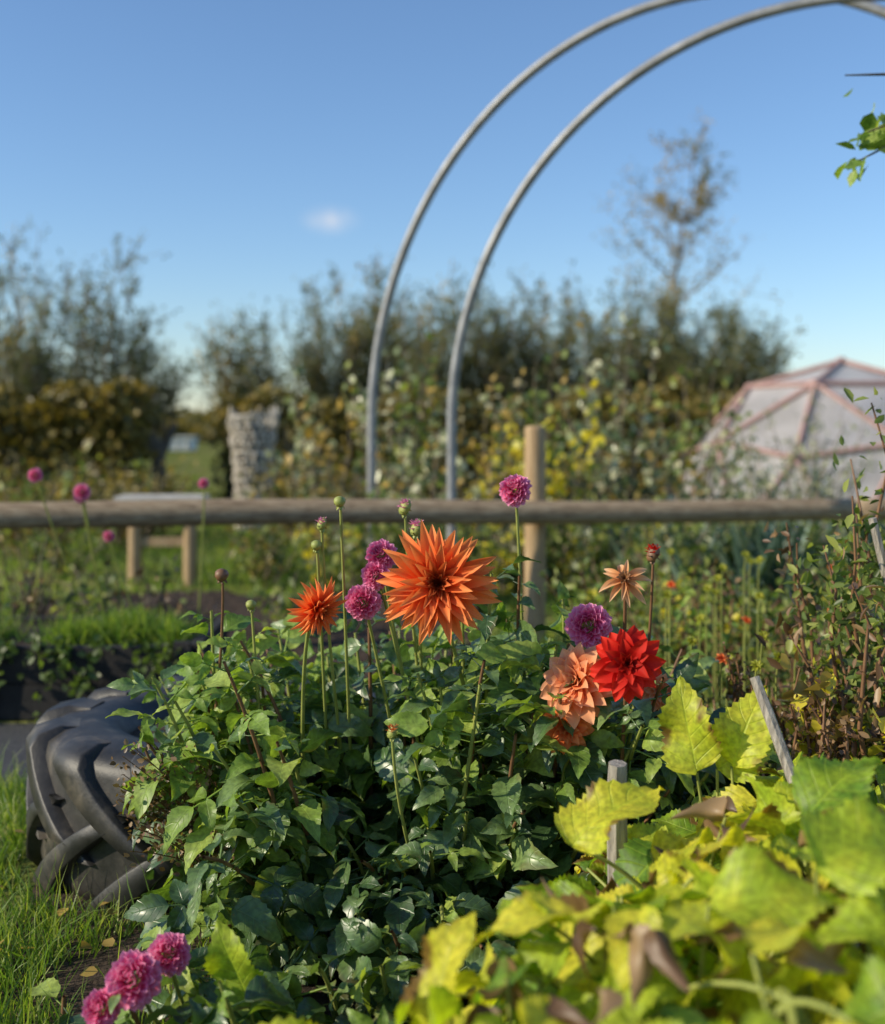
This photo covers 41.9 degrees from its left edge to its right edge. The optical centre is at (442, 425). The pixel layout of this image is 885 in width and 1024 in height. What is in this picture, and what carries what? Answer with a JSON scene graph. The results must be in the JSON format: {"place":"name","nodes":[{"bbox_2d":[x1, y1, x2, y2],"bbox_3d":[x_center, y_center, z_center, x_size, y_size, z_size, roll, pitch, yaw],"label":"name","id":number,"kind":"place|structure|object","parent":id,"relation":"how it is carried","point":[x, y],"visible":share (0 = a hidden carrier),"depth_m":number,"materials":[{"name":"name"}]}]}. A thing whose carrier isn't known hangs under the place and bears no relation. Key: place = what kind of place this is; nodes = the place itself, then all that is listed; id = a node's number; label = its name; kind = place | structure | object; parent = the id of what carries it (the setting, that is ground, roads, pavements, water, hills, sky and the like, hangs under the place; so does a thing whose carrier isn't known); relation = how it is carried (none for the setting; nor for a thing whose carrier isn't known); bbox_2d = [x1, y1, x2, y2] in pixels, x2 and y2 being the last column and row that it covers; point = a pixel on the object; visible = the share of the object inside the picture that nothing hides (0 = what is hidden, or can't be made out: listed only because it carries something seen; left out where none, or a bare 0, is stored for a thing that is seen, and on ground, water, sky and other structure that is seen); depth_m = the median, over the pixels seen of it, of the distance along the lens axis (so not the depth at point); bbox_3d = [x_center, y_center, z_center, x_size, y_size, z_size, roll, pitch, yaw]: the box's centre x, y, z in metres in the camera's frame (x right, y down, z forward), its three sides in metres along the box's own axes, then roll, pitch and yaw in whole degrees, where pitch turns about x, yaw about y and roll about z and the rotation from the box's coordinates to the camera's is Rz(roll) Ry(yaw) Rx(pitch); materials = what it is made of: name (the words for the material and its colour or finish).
{"place":"outdoors","nodes":[
{"label":"outdoors","id":0,"kind":"place"},
{"bbox_2d":[0,723,35,802],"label":"path","id":1,"kind":"structure","parent":0,"point":[13,735],"depth_m":3.92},
{"bbox_2d":[0,524,774,645],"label":"grass field","id":2,"kind":"structure","parent":0,"point":[209,549],"depth_m":8.69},
{"bbox_2d":[0,442,796,923],"bbox_3d":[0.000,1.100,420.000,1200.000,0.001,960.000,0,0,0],"label":"ground","id":3,"kind":"structure","parent":0,"point":[204,454],"depth_m":8.78,"materials":[{"name":"plant"}]},
{"bbox_2d":[0,462,109,540],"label":"herb clump","id":4,"kind":"object","parent":3,"relation":"on","point":[47,487],"visible":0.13,"depth_m":10.81,"materials":[{"name":"green plant"}]},
{"bbox_2d":[0,214,113,399],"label":"willow tree","id":5,"kind":"object","parent":3,"relation":"on","point":[18,379],"visible":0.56,"depth_m":14.92,"materials":[{"name":"green plant"}]},
{"bbox_2d":[0,456,115,560],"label":"herb clump","id":6,"kind":"object","parent":3,"relation":"on","point":[16,543],"visible":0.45,"depth_m":9.39,"materials":[{"name":"green plant"}]},
{"bbox_2d":[22,528,115,577],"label":"herb clump","id":7,"kind":"object","parent":3,"relation":"on","point":[78,560],"visible":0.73,"depth_m":8.33,"materials":[{"name":"green plant"}]},
{"bbox_2d":[0,374,163,501],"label":"hedge","id":8,"kind":"object","parent":3,"relation":"on","point":[59,424],"visible":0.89,"depth_m":13.59,"materials":[{"name":"green plant"}]},
{"bbox_2d":[31,229,181,412],"bbox_3d":[-4.498,-0.673,15.188,1.931,3.763,1.802,0,0,0],"label":"willow tree","id":9,"kind":"object","parent":3,"relation":"on","point":[111,373],"visible":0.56,"depth_m":15.04,"materials":[{"name":"green plant"}]},
{"bbox_2d":[0,601,227,721],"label":"raised bed","id":10,"kind":"object","parent":3,"relation":"on","point":[47,663],"visible":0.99,"depth_m":4.30,"materials":[{"name":"plant"}]},
{"bbox_2d":[0,743,256,1023],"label":"grass","id":11,"kind":"structure","parent":3,"relation":"on","point":[17,835],"depth_m":2.41,"materials":[{"name":"green plant"}]},
{"bbox_2d":[62,455,206,548],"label":"herb clump","id":12,"kind":"object","parent":3,"relation":"on","point":[119,533],"visible":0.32,"depth_m":10.37,"materials":[{"name":"green plant"}]},
{"bbox_2d":[65,444,213,536],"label":"herb clump","id":13,"kind":"object","parent":3,"relation":"on","point":[174,484],"visible":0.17,"depth_m":11.46,"materials":[{"name":"green plant"}]},
{"bbox_2d":[116,341,197,492],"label":"willow tree","id":14,"kind":"object","parent":3,"relation":"on","point":[167,398],"visible":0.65,"depth_m":16.03,"materials":[{"name":"green plant"}]},
{"bbox_2d":[114,494,209,585],"bbox_3d":[-1.930,0.790,7.970,0.600,0.620,0.270,0,0,0],"label":"garden bench","id":15,"kind":"object","parent":3,"relation":"on","point":[137,541],"visible":0.64,"depth_m":7.93,"materials":[{"name":"brown wood"}]},
{"bbox_2d":[144,405,224,442],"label":"distant trees","id":16,"kind":"object","parent":3,"relation":"on","point":[198,422],"visible":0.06,"depth_m":74.44,"materials":[{"name":"green plant"}]},
{"bbox_2d":[183,293,294,433],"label":"willow tree","id":17,"kind":"object","parent":3,"relation":"on","point":[239,370],"visible":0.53,"depth_m":16.79,"materials":[{"name":"green plant"}]},
{"bbox_2d":[227,405,278,531],"bbox_3d":[-1.999,0.453,12.200,0.534,1.349,0.548,0,0,0],"label":"woven willow planter","id":18,"kind":"object","parent":3,"relation":"on","point":[249,443],"visible":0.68,"depth_m":12.03,"materials":[{"name":"wicker"}]},
{"bbox_2d":[29,589,479,672],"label":"vegetable bed soil","id":19,"kind":"structure","parent":3,"relation":"on","point":[235,603],"depth_m":6.57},
{"bbox_2d":[0,529,62,615],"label":"herb clump","id":20,"kind":"object","parent":19,"relation":"on","point":[40,610],"visible":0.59,"depth_m":5.61,"materials":[{"name":"green plant"}]},
{"bbox_2d":[31,564,155,615],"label":"herb clump","id":21,"kind":"object","parent":19,"relation":"on","point":[70,601],"visible":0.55,"depth_m":6.29,"materials":[{"name":"green plant"}]},
{"bbox_2d":[90,555,217,615],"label":"herb clump","id":22,"kind":"object","parent":19,"relation":"on","point":[148,586],"visible":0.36,"depth_m":5.41,"materials":[{"name":"green plant"}]},
{"bbox_2d":[245,559,313,632],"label":"herb clump","id":23,"kind":"object","parent":19,"relation":"on","point":[283,600],"visible":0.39,"depth_m":5.89,"materials":[{"name":"green plant"}]},
{"bbox_2d":[324,481,403,598],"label":"herb clump","id":24,"kind":"object","parent":19,"relation":"on","point":[352,563],"visible":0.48,"depth_m":6.98,"materials":[{"name":"green plant"}]},
{"bbox_2d":[225,525,304,588],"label":"herb clump","id":25,"kind":"object","parent":3,"relation":"on","point":[255,567],"visible":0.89,"depth_m":7.80,"materials":[{"name":"green plant"}]},
{"bbox_2d":[236,454,399,552],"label":"herb clump","id":26,"kind":"object","parent":3,"relation":"on","point":[285,485],"visible":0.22,"depth_m":9.66,"materials":[{"name":"green plant"}]},
{"bbox_2d":[288,524,365,591],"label":"herb clump","id":27,"kind":"object","parent":3,"relation":"on","point":[304,537],"visible":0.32,"depth_m":7.36,"materials":[{"name":"green plant"}]},
{"bbox_2d":[261,366,397,558],"bbox_3d":[-0.912,0.322,9.319,0.944,1.565,0.957,0,0,-40],"label":"fruit bush","id":28,"kind":"object","parent":3,"relation":"on","point":[315,476],"visible":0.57,"depth_m":9.27,"materials":[{"name":"green plant"}]},
{"bbox_2d":[273,262,403,404],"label":"willow tree","id":29,"kind":"object","parent":3,"relation":"on","point":[318,381],"visible":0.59,"depth_m":17.72,"materials":[{"name":"green plant"}]},
{"bbox_2d":[315,248,453,410],"bbox_3d":[-0.963,-0.834,18.707,2.008,4.085,1.987,0,0,-35],"label":"willow tree","id":30,"kind":"object","parent":3,"relation":"on","point":[377,309],"visible":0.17,"depth_m":18.55,"materials":[{"name":"green plant"}]},
{"bbox_2d":[0,672,785,1023],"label":"soil bed","id":31,"kind":"object","parent":3,"relation":"on","point":[76,980],"depth_m":2.31,"materials":[{"name":"soil"}]},
{"bbox_2d":[81,987,120,1023],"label":"pink pompon dahlia","id":32,"kind":"object","parent":31,"relation":"on","point":[94,1000],"visible":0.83,"depth_m":1.73,"materials":[{"name":"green plant"}]},
{"bbox_2d":[104,949,162,1023],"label":"pink pompon dahlia","id":33,"kind":"object","parent":31,"relation":"on","point":[144,980],"visible":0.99,"depth_m":1.74,"materials":[{"name":"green plant"}]},
{"bbox_2d":[147,932,190,1004],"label":"pink pompon dahlia","id":34,"kind":"object","parent":31,"relation":"on","point":[175,961],"visible":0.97,"depth_m":1.81,"materials":[{"name":"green plant"}]},
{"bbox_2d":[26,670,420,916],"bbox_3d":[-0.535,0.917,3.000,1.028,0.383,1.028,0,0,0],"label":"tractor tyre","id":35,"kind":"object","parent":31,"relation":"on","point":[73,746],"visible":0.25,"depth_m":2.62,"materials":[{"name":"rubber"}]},
{"bbox_2d":[28,917,425,1023],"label":"dahlia foliage","id":36,"kind":"object","parent":31,"relation":"on","point":[270,997],"visible":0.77,"depth_m":1.92,"materials":[{"name":"green plant"}]},
{"bbox_2d":[203,675,884,1023],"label":"broad leaf plant","id":37,"kind":"object","parent":31,"relation":"on","point":[681,917],"visible":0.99,"depth_m":1.37,"materials":[{"name":"plant"}]},
{"bbox_2d":[607,760,627,883],"bbox_3d":[0.293,0.828,1.941,0.038,0.550,0.113,0,0,10],"label":"wooden stake","id":38,"kind":"object","parent":31,"relation":"on","point":[617,771],"visible":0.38,"depth_m":1.90,"materials":[{"name":"grey wood"}]},
{"bbox_2d":[604,577,736,665],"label":"border plant","id":39,"kind":"object","parent":31,"relation":"on","point":[679,646],"visible":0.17,"depth_m":4.66,"materials":[{"name":"green plant"}]},
{"bbox_2d":[674,557,793,672],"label":"border plant","id":40,"kind":"object","parent":31,"relation":"on","point":[767,592],"visible":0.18,"depth_m":4.59,"materials":[{"name":"green plant"}]},
{"bbox_2d":[676,574,801,698],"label":"border plant","id":41,"kind":"object","parent":31,"relation":"on","point":[752,581],"visible":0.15,"depth_m":4.49,"materials":[{"name":"green plant"}]},
{"bbox_2d":[671,580,828,706],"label":"border plant","id":42,"kind":"object","parent":31,"relation":"on","point":[694,631],"visible":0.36,"depth_m":4.24,"materials":[{"name":"green plant"}]},
{"bbox_2d":[657,548,880,797],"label":"marigold flowers","id":43,"kind":"object","parent":31,"relation":"on","point":[757,665],"visible":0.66,"depth_m":3.41,"materials":[{"name":"green plant"}]},
{"bbox_2d":[746,604,844,737],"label":"border plant","id":44,"kind":"object","parent":31,"relation":"on","point":[770,629],"visible":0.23,"depth_m":3.77,"materials":[{"name":"green plant"}]},
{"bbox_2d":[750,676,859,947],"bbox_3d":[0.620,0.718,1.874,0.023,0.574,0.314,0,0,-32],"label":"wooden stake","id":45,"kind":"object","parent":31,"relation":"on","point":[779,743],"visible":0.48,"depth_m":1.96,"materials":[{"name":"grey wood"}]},
{"bbox_2d":[754,479,884,785],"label":"tall weed","id":46,"kind":"object","parent":31,"relation":"on","point":[839,578],"visible":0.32,"depth_m":2.47,"materials":[{"name":"green plant"}]},
{"bbox_2d":[762,506,883,755],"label":"tall weed","id":47,"kind":"object","parent":31,"relation":"on","point":[811,636],"visible":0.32,"depth_m":2.74,"materials":[{"name":"green plant"}]},
{"bbox_2d":[784,667,869,877],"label":"seedhead plant","id":48,"kind":"object","parent":31,"relation":"on","point":[825,731],"visible":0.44,"depth_m":2.32,"materials":[{"name":"brown plant"}]},
{"bbox_2d":[780,653,884,779],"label":"border plant","id":49,"kind":"object","parent":31,"relation":"on","point":[817,692],"visible":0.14,"depth_m":2.34,"materials":[{"name":"green plant"}]},
{"bbox_2d":[807,547,884,785],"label":"tall weed","id":50,"kind":"object","parent":31,"relation":"on","point":[858,723],"visible":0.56,"depth_m":2.35,"materials":[{"name":"green plant"}]},
{"bbox_2d":[807,387,884,757],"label":"tall weed","id":51,"kind":"object","parent":31,"relation":"on","point":[857,483],"visible":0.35,"depth_m":2.59,"materials":[{"name":"green plant"}]},
{"bbox_2d":[834,73,884,186],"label":"apple tree","id":52,"kind":"object","parent":31,"relation":"on","point":[871,137],"visible":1,"depth_m":3.10,"materials":[{"name":"green plant"}]},
{"bbox_2d":[342,332,445,549],"bbox_3d":[-0.365,0.179,9.064,0.842,1.847,0.820,0,0,-10],"label":"fruit bush","id":53,"kind":"object","parent":3,"relation":"on","point":[362,418],"visible":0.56,"depth_m":9.06,"materials":[{"name":"green plant"}]},
{"bbox_2d":[363,279,485,411],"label":"willow tree","id":54,"kind":"object","parent":3,"relation":"on","point":[441,373],"visible":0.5,"depth_m":17.30,"materials":[{"name":"green plant"}]},
{"bbox_2d":[365,412,500,540],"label":"fruit bush","id":55,"kind":"object","parent":3,"relation":"on","point":[404,466],"visible":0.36,"depth_m":8.48,"materials":[{"name":"green plant"}]},
{"bbox_2d":[0,426,884,641],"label":"wooden rail fence","id":56,"kind":"object","parent":3,"relation":"on","point":[537,512],"visible":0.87,"depth_m":5.69,"materials":[{"name":"brown wood"}]},
{"bbox_2d":[105,556,780,1022],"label":"dahlia foliage","id":57,"kind":"object","parent":3,"relation":"on","point":[483,842],"visible":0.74,"depth_m":2.26,"materials":[{"name":"plant"}]},
{"bbox_2d":[109,738,258,879],"bbox_3d":[-0.495,0.806,2.319,0.353,0.392,0.282,0,0,0],"label":"foliage","id":58,"kind":"object","parent":57,"relation":"on","point":[166,805],"visible":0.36,"depth_m":2.30,"materials":[{"name":"green plant"}]},
{"bbox_2d":[287,576,348,779],"bbox_3d":[-0.244,0.547,2.344,0.120,0.510,0.321,0,0,0],"label":"orange dahlia","id":59,"kind":"object","parent":57,"relation":"on","point":[318,606],"visible":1,"depth_m":2.24,"materials":[{"name":"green plant"}]},
{"bbox_2d":[334,496,351,749],"bbox_3d":[-0.205,0.421,2.394,0.027,0.562,0.218,0,0,0],"label":"dahlia bud","id":60,"kind":"object","parent":57,"relation":"attached to","point":[339,501],"visible":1,"depth_m":2.37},
{"bbox_2d":[344,584,395,738],"bbox_3d":[-0.125,0.511,2.397,0.077,0.380,0.207,0,0,33],"label":"pink pompon dahlia","id":61,"kind":"object","parent":57,"relation":"on","point":[363,602],"visible":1,"depth_m":2.33,"materials":[{"name":"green plant"}]},
{"bbox_2d":[361,561,419,742],"bbox_3d":[-0.109,0.486,2.407,0.063,0.430,0.220,0,0,18],"label":"pink pompon dahlia","id":62,"kind":"object","parent":57,"relation":"on","point":[369,570],"visible":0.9,"depth_m":2.33,"materials":[{"name":"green plant"}]},
{"bbox_2d":[376,519,501,769],"bbox_3d":[0.058,0.464,2.279,0.230,0.577,0.398,0,0,40],"label":"orange dahlia","id":63,"kind":"object","parent":57,"relation":"on","point":[433,578],"visible":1,"depth_m":2.17,"materials":[{"name":"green plant"}]},
{"bbox_2d":[499,474,531,679],"bbox_3d":[0.156,0.401,2.510,0.076,0.600,0.188,0,0,0],"label":"pink pompon dahlia","id":64,"kind":"object","parent":57,"relation":"on","point":[520,495],"visible":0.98,"depth_m":2.44,"materials":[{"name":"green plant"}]},
{"bbox_2d":[542,711,594,764],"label":"peach dahlia","id":65,"kind":"object","parent":57,"relation":"on","point":[560,734],"visible":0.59,"depth_m":2.18,"materials":[{"name":"orange plant"}]},
{"bbox_2d":[539,642,612,728],"bbox_3d":[0.259,0.657,2.319,0.146,0.490,0.369,0,0,0],"label":"peach dahlia","id":66,"kind":"object","parent":57,"relation":"on","point":[576,663],"visible":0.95,"depth_m":2.18,"materials":[{"name":"orange plant"}]},
{"bbox_2d":[564,603,612,648],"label":"pink pompon dahlia","id":67,"kind":"object","parent":57,"relation":"on","point":[590,617],"visible":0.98,"depth_m":2.28,"materials":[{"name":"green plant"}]},
{"bbox_2d":[598,559,652,632],"bbox_3d":[0.361,0.532,2.365,0.105,0.540,0.277,0,0,0],"label":"wilted dahlia","id":68,"kind":"object","parent":57,"relation":"on","point":[622,579],"visible":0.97,"depth_m":2.25,"materials":[{"name":"orange plant"}]},
{"bbox_2d":[589,625,665,760],"bbox_3d":[0.337,0.635,2.231,0.137,0.534,0.345,0,0,0],"label":"red dahlia","id":69,"kind":"object","parent":57,"relation":"on","point":[628,665],"visible":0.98,"depth_m":2.09,"materials":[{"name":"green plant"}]},
{"bbox_2d":[381,258,540,410],"bbox_3d":[0.284,-0.757,18.441,2.585,3.932,2.069,0,0,20],"label":"willow tree","id":70,"kind":"object","parent":3,"relation":"on","point":[495,318],"visible":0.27,"depth_m":17.91,"materials":[{"name":"green plant"}]},
{"bbox_2d":[209,378,742,500],"bbox_3d":[1.074,0.283,14.826,7.997,1.786,1.361,0,0,0],"label":"hedge","id":71,"kind":"object","parent":3,"relation":"on","point":[326,411],"visible":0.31,"depth_m":14.50,"materials":[{"name":"green plant"}]},
{"bbox_2d":[430,524,524,605],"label":"herb clump","id":72,"kind":"object","parent":3,"relation":"on","point":[492,545],"visible":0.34,"depth_m":7.03,"materials":[{"name":"green plant"}]},
{"bbox_2d":[419,368,537,558],"bbox_3d":[0.284,0.323,9.122,0.944,1.560,0.887,0,0,0],"label":"fruit bush","id":73,"kind":"object","parent":3,"relation":"on","point":[460,495],"visible":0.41,"depth_m":9.14,"materials":[{"name":"green plant"}]},
{"bbox_2d":[464,417,552,592],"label":"fruit bush","id":74,"kind":"object","parent":3,"relation":"on","point":[484,486],"visible":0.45,"depth_m":7.55,"materials":[{"name":"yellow plant"}]},
{"bbox_2d":[475,349,576,541],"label":"fruit bush","id":75,"kind":"object","parent":3,"relation":"on","point":[530,414],"visible":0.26,"depth_m":9.14,"materials":[{"name":"green plant"}]},
{"bbox_2d":[467,262,586,406],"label":"willow tree","id":76,"kind":"object","parent":3,"relation":"on","point":[545,374],"visible":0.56,"depth_m":17.75,"materials":[{"name":"green plant"}]},
{"bbox_2d":[505,524,590,593],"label":"herb clump","id":77,"kind":"object","parent":3,"relation":"on","point":[562,572],"visible":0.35,"depth_m":7.54,"materials":[{"name":"green plant"}]},
{"bbox_2d":[493,379,616,577],"bbox_3d":[0.751,0.393,8.063,0.706,1.419,0.928,0,0,-35],"label":"fruit bush","id":78,"kind":"object","parent":3,"relation":"on","point":[558,481],"visible":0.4,"depth_m":7.93,"materials":[{"name":"yellow plant"}]},
{"bbox_2d":[506,259,631,411],"bbox_3d":[2.037,-0.772,18.978,2.238,3.961,2.429,0,0,0],"label":"willow tree","id":79,"kind":"object","parent":3,"relation":"on","point":[576,371],"visible":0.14,"depth_m":18.60,"materials":[{"name":"green plant"}]},
{"bbox_2d":[519,420,641,579],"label":"fruit bush","id":80,"kind":"object","parent":3,"relation":"on","point":[610,474],"visible":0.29,"depth_m":8.13,"materials":[{"name":"green plant"}]},
{"bbox_2d":[550,498,638,596],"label":"herb clump","id":81,"kind":"object","parent":3,"relation":"on","point":[590,534],"visible":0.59,"depth_m":7.33,"materials":[{"name":"green plant"}]},
{"bbox_2d":[548,297,672,561],"bbox_3d":[1.316,0.016,9.346,0.886,2.171,0.828,0,0,-42],"label":"fruit bush","id":82,"kind":"object","parent":3,"relation":"on","point":[593,397],"visible":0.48,"depth_m":9.32,"materials":[{"name":"green plant"}]},
{"bbox_2d":[545,272,682,411],"bbox_3d":[2.630,-0.558,17.727,2.130,3.532,2.022,0,0,0],"label":"willow tree","id":83,"kind":"object","parent":3,"relation":"on","point":[623,350],"visible":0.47,"depth_m":17.45,"materials":[{"name":"green plant"}]},
{"bbox_2d":[366,0,884,590],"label":"polytunnel hoop","id":84,"kind":"object","parent":3,"relation":"on","point":[530,72],"visible":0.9,"depth_m":6.93,"materials":[{"name":"metal"}]},
{"bbox_2d":[596,494,676,601],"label":"herb clump","id":85,"kind":"object","parent":3,"relation":"on","point":[636,546],"visible":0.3,"depth_m":7.11,"materials":[{"name":"green plant"}]},
{"bbox_2d":[581,262,720,401],"bbox_3d":[3.265,-0.691,18.545,1.945,3.798,2.143,0,0,37],"label":"willow tree","id":86,"kind":"object","parent":3,"relation":"on","point":[636,296],"visible":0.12,"depth_m":18.26,"materials":[{"name":"green plant"}]},
{"bbox_2d":[447,0,884,544],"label":"polytunnel hoop","id":87,"kind":"object","parent":3,"relation":"on","point":[586,115],"visible":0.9,"depth_m":6.29,"materials":[{"name":"metal"}]},
{"bbox_2d":[632,497,731,606],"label":"herb clump","id":88,"kind":"object","parent":3,"relation":"on","point":[687,552],"visible":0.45,"depth_m":6.69,"materials":[{"name":"green plant"}]},
{"bbox_2d":[590,109,784,350],"bbox_3d":[3.880,-2.060,19.909,3.713,6.522,2.572,0,0,-29],"label":"birch tree","id":89,"kind":"object","parent":3,"relation":"on","point":[662,204],"visible":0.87,"depth_m":19.94,"materials":[{"name":"brown plant"}]},
{"bbox_2d":[618,360,757,535],"bbox_3d":[1.953,0.285,9.225,1.024,1.636,0.923,0,0,38],"label":"fruit bush","id":90,"kind":"object","parent":3,"relation":"on","point":[680,446],"visible":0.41,"depth_m":9.24,"materials":[{"name":"green plant"}]},
{"bbox_2d":[648,374,736,410],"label":"hedge","id":91,"kind":"object","parent":3,"relation":"on","point":[667,389],"visible":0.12,"depth_m":16.53,"materials":[{"name":"green plant"}]},
{"bbox_2d":[636,405,756,542],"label":"fruit bush","id":92,"kind":"object","parent":3,"relation":"on","point":[659,489],"visible":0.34,"depth_m":8.10,"materials":[{"name":"green plant"}]},
{"bbox_2d":[660,498,756,606],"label":"herb clump","id":93,"kind":"object","parent":3,"relation":"on","point":[729,541],"visible":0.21,"depth_m":7.02,"materials":[{"name":"green plant"}]},
{"bbox_2d":[620,284,806,404],"bbox_3d":[4.175,-0.474,17.485,2.523,3.364,2.600,0,0,-29],"label":"willow tree","id":94,"kind":"object","parent":3,"relation":"on","point":[743,367],"visible":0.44,"depth_m":17.13,"materials":[{"name":"green plant"}]},
{"bbox_2d":[573,492,884,609],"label":"leek bed","id":95,"kind":"object","parent":3,"relation":"on","point":[768,575],"visible":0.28,"depth_m":6.68,"materials":[{"name":"green plant"}]},
{"bbox_2d":[684,416,861,533],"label":"fruit bush","id":96,"kind":"object","parent":3,"relation":"on","point":[760,479],"visible":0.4,"depth_m":8.61,"materials":[{"name":"green plant"}]},
{"bbox_2d":[677,357,884,530],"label":"geodesic dome","id":97,"kind":"structure","parent":3,"relation":"on","point":[794,390],"depth_m":12.97,"materials":[{"name":"white"}]},
{"bbox_2d":[719,457,842,543],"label":"fruit bush","id":98,"kind":"object","parent":3,"relation":"on","point":[783,493],"visible":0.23,"depth_m":7.53,"materials":[{"name":"green plant"}]},
{"bbox_2d":[742,385,883,526],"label":"fruit bush","id":99,"kind":"object","parent":3,"relation":"on","point":[846,476],"visible":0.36,"depth_m":9.59,"materials":[{"name":"green plant"}]},
{"bbox_2d":[776,520,884,602],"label":"herb clump","id":100,"kind":"object","parent":3,"relation":"on","point":[816,526],"visible":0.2,"depth_m":6.78,"materials":[{"name":"green plant"}]},
{"bbox_2d":[0,0,884,413],"label":"sky","id":101,"kind":"structure","parent":0,"point":[258,145],"materials":[{"name":"blue"}]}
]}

